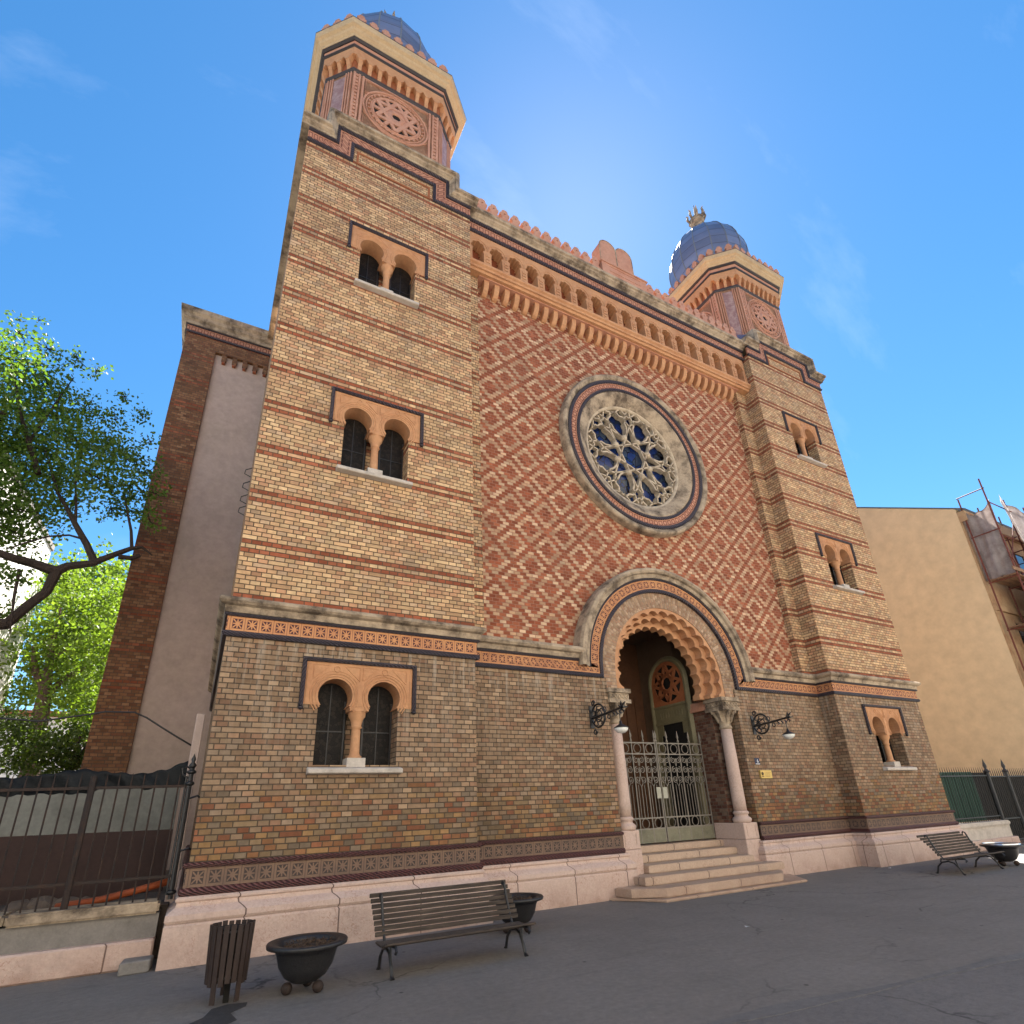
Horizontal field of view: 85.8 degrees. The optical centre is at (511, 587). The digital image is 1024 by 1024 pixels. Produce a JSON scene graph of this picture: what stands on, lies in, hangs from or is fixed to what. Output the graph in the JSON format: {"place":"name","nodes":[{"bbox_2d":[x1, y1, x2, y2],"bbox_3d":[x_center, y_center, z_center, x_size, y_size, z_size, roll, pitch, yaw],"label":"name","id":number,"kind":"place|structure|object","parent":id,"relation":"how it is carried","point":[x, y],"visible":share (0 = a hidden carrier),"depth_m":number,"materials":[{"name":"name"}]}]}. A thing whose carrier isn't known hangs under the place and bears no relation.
{"place":"outdoors","nodes":[
{"label":"outdoors","id":0,"kind":"place"},
{"bbox_2d":[0,870,168,957],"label":"yard ground","id":1,"kind":"structure","parent":0,"point":[163,907],"depth_m":7.31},
{"bbox_2d":[0,695,91,777],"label":"bush","id":2,"kind":"object","parent":1,"relation":"on","point":[64,754],"visible":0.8,"depth_m":13.55,"materials":[{"name":"green plant"}]},
{"bbox_2d":[1,896,91,913],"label":"rubble heap","id":3,"kind":"object","parent":1,"relation":"on","point":[43,902],"visible":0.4,"depth_m":7.03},
{"bbox_2d":[0,550,125,777],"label":"tree","id":4,"kind":"object","parent":1,"relation":"on","point":[87,629],"visible":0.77,"depth_m":16.62,"materials":[{"name":"green plant"}]},
{"bbox_2d":[3,534,131,742],"bbox_3d":[-18.772,5.003,24.173,6.427,15.630,7.251,-7,-22,11],"label":"tree","id":5,"kind":"object","parent":1,"relation":"on","point":[112,569],"visible":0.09,"depth_m":25.50,"materials":[{"name":"green plant"}]},
{"bbox_2d":[0,310,174,638],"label":"maple tree","id":6,"kind":"object","parent":1,"relation":"on","point":[17,443],"visible":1,"depth_m":11.03,"materials":[{"name":"green plant"}]},
{"bbox_2d":[0,787,179,904],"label":"yard wall","id":7,"kind":"structure","parent":1,"relation":"on","point":[15,846],"depth_m":8.51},
{"bbox_2d":[54,878,167,906],"bbox_3d":[-5.218,4.021,7.224,1.223,0.289,0.096,6,-23,-20],"label":"orange pipe","id":8,"kind":"object","parent":1,"relation":"on","point":[129,892],"visible":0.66,"depth_m":7.22,"materials":[{"name":"plastic"}]},
{"bbox_2d":[164,714,204,903],"bbox_3d":[-4.775,3.172,8.068,0.120,2.590,0.120,9,-25,-27],"label":"concrete post","id":9,"kind":"object","parent":1,"relation":"on","point":[197,734],"visible":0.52,"depth_m":8.28,"materials":[{"name":"grey paint"}]},
{"bbox_2d":[0,711,191,745],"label":"cable","id":10,"kind":"object","parent":9,"relation":"hanging from","point":[168,731],"visible":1,"depth_m":7.96,"materials":[{"name":"black metal"}]},
{"bbox_2d":[0,839,1023,1023],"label":"ground","id":11,"kind":"structure","parent":0,"point":[706,960],"depth_m":6.01,"materials":[{"name":"grey asphalt"}]},
{"bbox_2d":[0,466,54,712],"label":"white house","id":12,"kind":"structure","parent":11,"relation":"on","point":[23,589],"depth_m":17.12,"materials":[{"name":"paint"}]},
{"bbox_2d":[0,709,83,777],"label":"house","id":13,"kind":"structure","parent":11,"relation":"on","point":[3,774],"depth_m":29.57,"materials":[{"name":"white paint"}]},
{"bbox_2d":[0,898,160,987],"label":"fence base wall","id":14,"kind":"structure","parent":11,"relation":"on","point":[45,944],"depth_m":6.43,"materials":[{"name":"concrete"}]},
{"bbox_2d":[0,773,186,914],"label":"iron fence","id":15,"kind":"object","parent":14,"relation":"on","point":[70,882],"visible":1,"depth_m":6.86,"materials":[{"name":"black metal"}]},
{"bbox_2d":[0,761,187,796],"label":"tarp","id":16,"kind":"object","parent":15,"relation":"attached to","point":[173,773],"visible":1,"depth_m":7.12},
{"bbox_2d":[117,955,153,976],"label":"kerb block","id":17,"kind":"structure","parent":11,"relation":"on","point":[135,965],"depth_m":6.37,"materials":[{"name":"concrete"}]},
{"bbox_2d":[190,1002,246,1023],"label":"tar patch","id":18,"kind":"object","parent":11,"relation":"on","point":[220,1015],"visible":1,"depth_m":4.87,"materials":[{"name":"grey asphalt"}]},
{"bbox_2d":[204,919,255,1005],"bbox_3d":[-2.760,3.636,5.358,0.406,0.660,0.386,9,-25,-27],"label":"litter bin","id":19,"kind":"object","parent":11,"relation":"on","point":[228,954],"visible":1,"depth_m":5.26,"materials":[{"name":"brown paint"}]},
{"bbox_2d":[266,932,347,994],"bbox_3d":[-2.075,3.795,5.542,0.790,0.451,0.790,15,-28,-37],"label":"bowl planter","id":20,"kind":"object","parent":11,"relation":"on","point":[305,959],"visible":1,"depth_m":5.38,"materials":[{"name":"black metal"}]},
{"bbox_2d":[369,880,535,980],"bbox_3d":[-0.681,3.947,6.431,1.800,0.769,0.808,9,-25,-27],"label":"park bench","id":21,"kind":"object","parent":11,"relation":"on","point":[384,944],"visible":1,"depth_m":6.55,"materials":[{"name":"brown wood"}]},
{"bbox_2d":[490,892,543,933],"bbox_3d":[0.064,4.622,7.818,0.790,0.456,0.790,11,-26,-30],"label":"bowl planter","id":22,"kind":"object","parent":11,"relation":"on","point":[525,904],"visible":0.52,"depth_m":7.65,"materials":[{"name":"black metal"}]},
{"bbox_2d":[81,10,973,970],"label":"synagogue","id":23,"kind":"structure","parent":11,"relation":"on","point":[473,506],"depth_m":13.03,"materials":[{"name":"brown brick"}]},
{"bbox_2d":[165,754,199,899],"bbox_3d":[-4.396,3.169,7.415,0.319,1.800,0.120,9,-25,-27],"label":"iron end post","id":24,"kind":"object","parent":23,"relation":"attached to","point":[189,783],"visible":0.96,"depth_m":7.36,"materials":[{"name":"black metal"}]},
{"bbox_2d":[298,656,416,774],"bbox_3d":[-2.488,2.080,8.812,1.864,1.750,0.570,9,-25,-27],"label":"window","id":25,"kind":"structure","parent":23,"relation":"in","point":[368,692],"depth_m":8.85,"materials":[{"name":"stone"}]},
{"bbox_2d":[328,386,423,488],"bbox_3d":[-2.683,-2.799,10.774,1.864,1.835,0.570,9,-25,-27],"label":"window","id":26,"kind":"structure","parent":23,"relation":"in","point":[388,427],"depth_m":10.83,"materials":[{"name":"stone"}]},
{"bbox_2d":[347,220,428,308],"bbox_3d":[-2.856,-7.137,12.520,1.864,1.835,0.570,9,-25,-27],"label":"window","id":27,"kind":"structure","parent":23,"relation":"in","point":[397,262],"depth_m":12.58,"materials":[{"name":"stone"}]},
{"bbox_2d":[588,700,628,734],"bbox_3d":[1.889,2.542,10.895,0.290,0.775,1.073,9,-25,-27],"label":"wall lamp","id":28,"kind":"object","parent":23,"relation":"attached to","point":[620,727],"visible":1,"depth_m":11.01,"materials":[{"name":"black metal"}]},
{"bbox_2d":[559,374,706,537],"bbox_3d":[3.417,-3.665,15.358,5.040,5.040,0.520,9,-25,-27],"label":"rose window","id":29,"kind":"structure","parent":23,"relation":"in","point":[625,447],"depth_m":15.35,"materials":[{"name":"stone"}]},
{"bbox_2d":[623,729,715,843],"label":"entrance gate","id":30,"kind":"structure","parent":23,"relation":"attached to","point":[672,833],"depth_m":12.71,"materials":[{"name":"grey metal"}]},
{"bbox_2d":[648,656,712,838],"bbox_3d":[4.271,4.059,14.455,0.080,4.600,1.500,9,-25,-27],"label":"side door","id":31,"kind":"structure","parent":23,"relation":"in","point":[668,685],"depth_m":14.50,"materials":[{"name":"green paint"}]},
{"bbox_2d":[754,758,759,763],"bbox_3d":[5.861,4.154,13.172,0.160,0.144,0.018,9,-25,-27],"label":"house number","id":32,"kind":"object","parent":23,"relation":"attached to","point":[756,760],"visible":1,"depth_m":13.17,"materials":[{"name":"white metal"}]},
{"bbox_2d":[759,770,772,777],"bbox_3d":[6.046,4.455,13.134,0.390,0.180,0.048,9,-25,-27],"label":"brass plaque","id":33,"kind":"object","parent":23,"relation":"attached to","point":[765,773],"visible":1,"depth_m":13.10,"materials":[{"name":"gold metal"}]},
{"bbox_2d":[750,711,794,739],"bbox_3d":[6.177,3.254,13.091,0.290,0.775,1.073,9,-25,-27],"label":"wall lamp","id":34,"kind":"object","parent":23,"relation":"attached to","point":[787,734],"visible":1,"depth_m":13.21,"materials":[{"name":"black metal"}]},
{"bbox_2d":[782,411,826,467],"bbox_3d":[10.019,-4.999,19.113,1.864,1.835,0.570,9,-25,-27],"label":"window","id":35,"kind":"structure","parent":23,"relation":"in","point":[805,433],"depth_m":19.13,"materials":[{"name":"stone"}]},
{"bbox_2d":[815,532,864,594],"bbox_3d":[10.192,-0.660,17.367,1.864,1.835,0.570,9,-25,-27],"label":"window","id":36,"kind":"structure","parent":23,"relation":"in","point":[838,553],"depth_m":17.38,"materials":[{"name":"stone"}]},
{"bbox_2d":[861,704,917,770],"bbox_3d":[10.387,4.219,15.405,1.864,1.750,0.570,9,-25,-27],"label":"window","id":37,"kind":"structure","parent":23,"relation":"in","point":[884,721],"depth_m":15.40,"materials":[{"name":"stone"}]},
{"bbox_2d":[916,831,1004,875],"bbox_3d":[9.827,5.760,11.981,1.800,0.769,0.808,9,-25,-27],"label":"park bench","id":38,"kind":"object","parent":11,"relation":"on","point":[934,846],"visible":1,"depth_m":12.09,"materials":[{"name":"brown wood"}]},
{"bbox_2d":[958,820,1020,852],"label":"stone base wall","id":39,"kind":"structure","parent":11,"relation":"on","point":[980,832],"depth_m":16.16,"materials":[{"name":"stone"}]},
{"bbox_2d":[939,767,999,822],"bbox_3d":[13.626,6.251,16.646,3.640,1.560,0.095,9,-25,-27],"label":"green panel fence","id":40,"kind":"object","parent":39,"relation":"on","point":[969,796],"visible":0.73,"depth_m":16.77,"materials":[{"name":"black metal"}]},
{"bbox_2d":[956,479,1023,670],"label":"scaffold","id":41,"kind":"object","parent":11,"relation":"on","point":[1014,580],"visible":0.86,"depth_m":21.93,"materials":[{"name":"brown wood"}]},
{"bbox_2d":[959,499,1015,580],"bbox_3d":[19.133,-1.882,22.154,0.228,3.318,1.020,9,-25,-27],"label":"plastic sheet","id":42,"kind":"object","parent":41,"relation":"attached to","point":[994,554],"visible":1,"depth_m":22.07,"materials":[{"name":"white plastic"}]},
{"bbox_2d":[999,496,1023,542],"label":"plastic sheet","id":43,"kind":"object","parent":41,"relation":"attached to","point":[1016,516],"visible":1,"depth_m":22.94,"materials":[{"name":"white plastic"}]},
{"bbox_2d":[979,842,1022,865],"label":"bowl planter","id":44,"kind":"object","parent":11,"relation":"on","point":[1011,851],"visible":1,"depth_m":12.35,"materials":[{"name":"black metal"}]},
{"bbox_2d":[982,759,1023,840],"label":"yard gate","id":45,"kind":"structure","parent":11,"relation":"on","point":[1007,790],"depth_m":17.75,"materials":[{"name":"black metal"}]},
{"bbox_2d":[0,0,1023,710],"label":"sky","id":46,"kind":"structure","parent":0,"point":[869,153],"materials":[{"name":"blue"}]},
{"bbox_2d":[733,959,1023,1023],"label":"road","id":47,"kind":"structure","parent":0,"point":[992,994],"depth_m":4.48,"materials":[{"name":"grey asphalt"}]},
{"bbox_2d":[707,952,1023,1023],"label":"curb","id":48,"kind":"object","parent":47,"relation":"on","point":[782,1008],"visible":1,"depth_m":4.71,"materials":[{"name":"concrete"}]},
{"bbox_2d":[857,507,1023,822],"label":"ochre building","id":49,"kind":"structure","parent":0,"point":[962,662],"depth_m":22.67,"materials":[{"name":"paint"}]},
{"bbox_2d":[1010,550,1023,574],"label":"window","id":50,"kind":"structure","parent":49,"relation":"in","point":[1020,557],"depth_m":24.55,"materials":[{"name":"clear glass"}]},
{"bbox_2d":[1011,620,1023,650],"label":"window","id":51,"kind":"structure","parent":49,"relation":"in","point":[1020,634],"depth_m":21.78,"materials":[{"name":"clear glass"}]}
]}

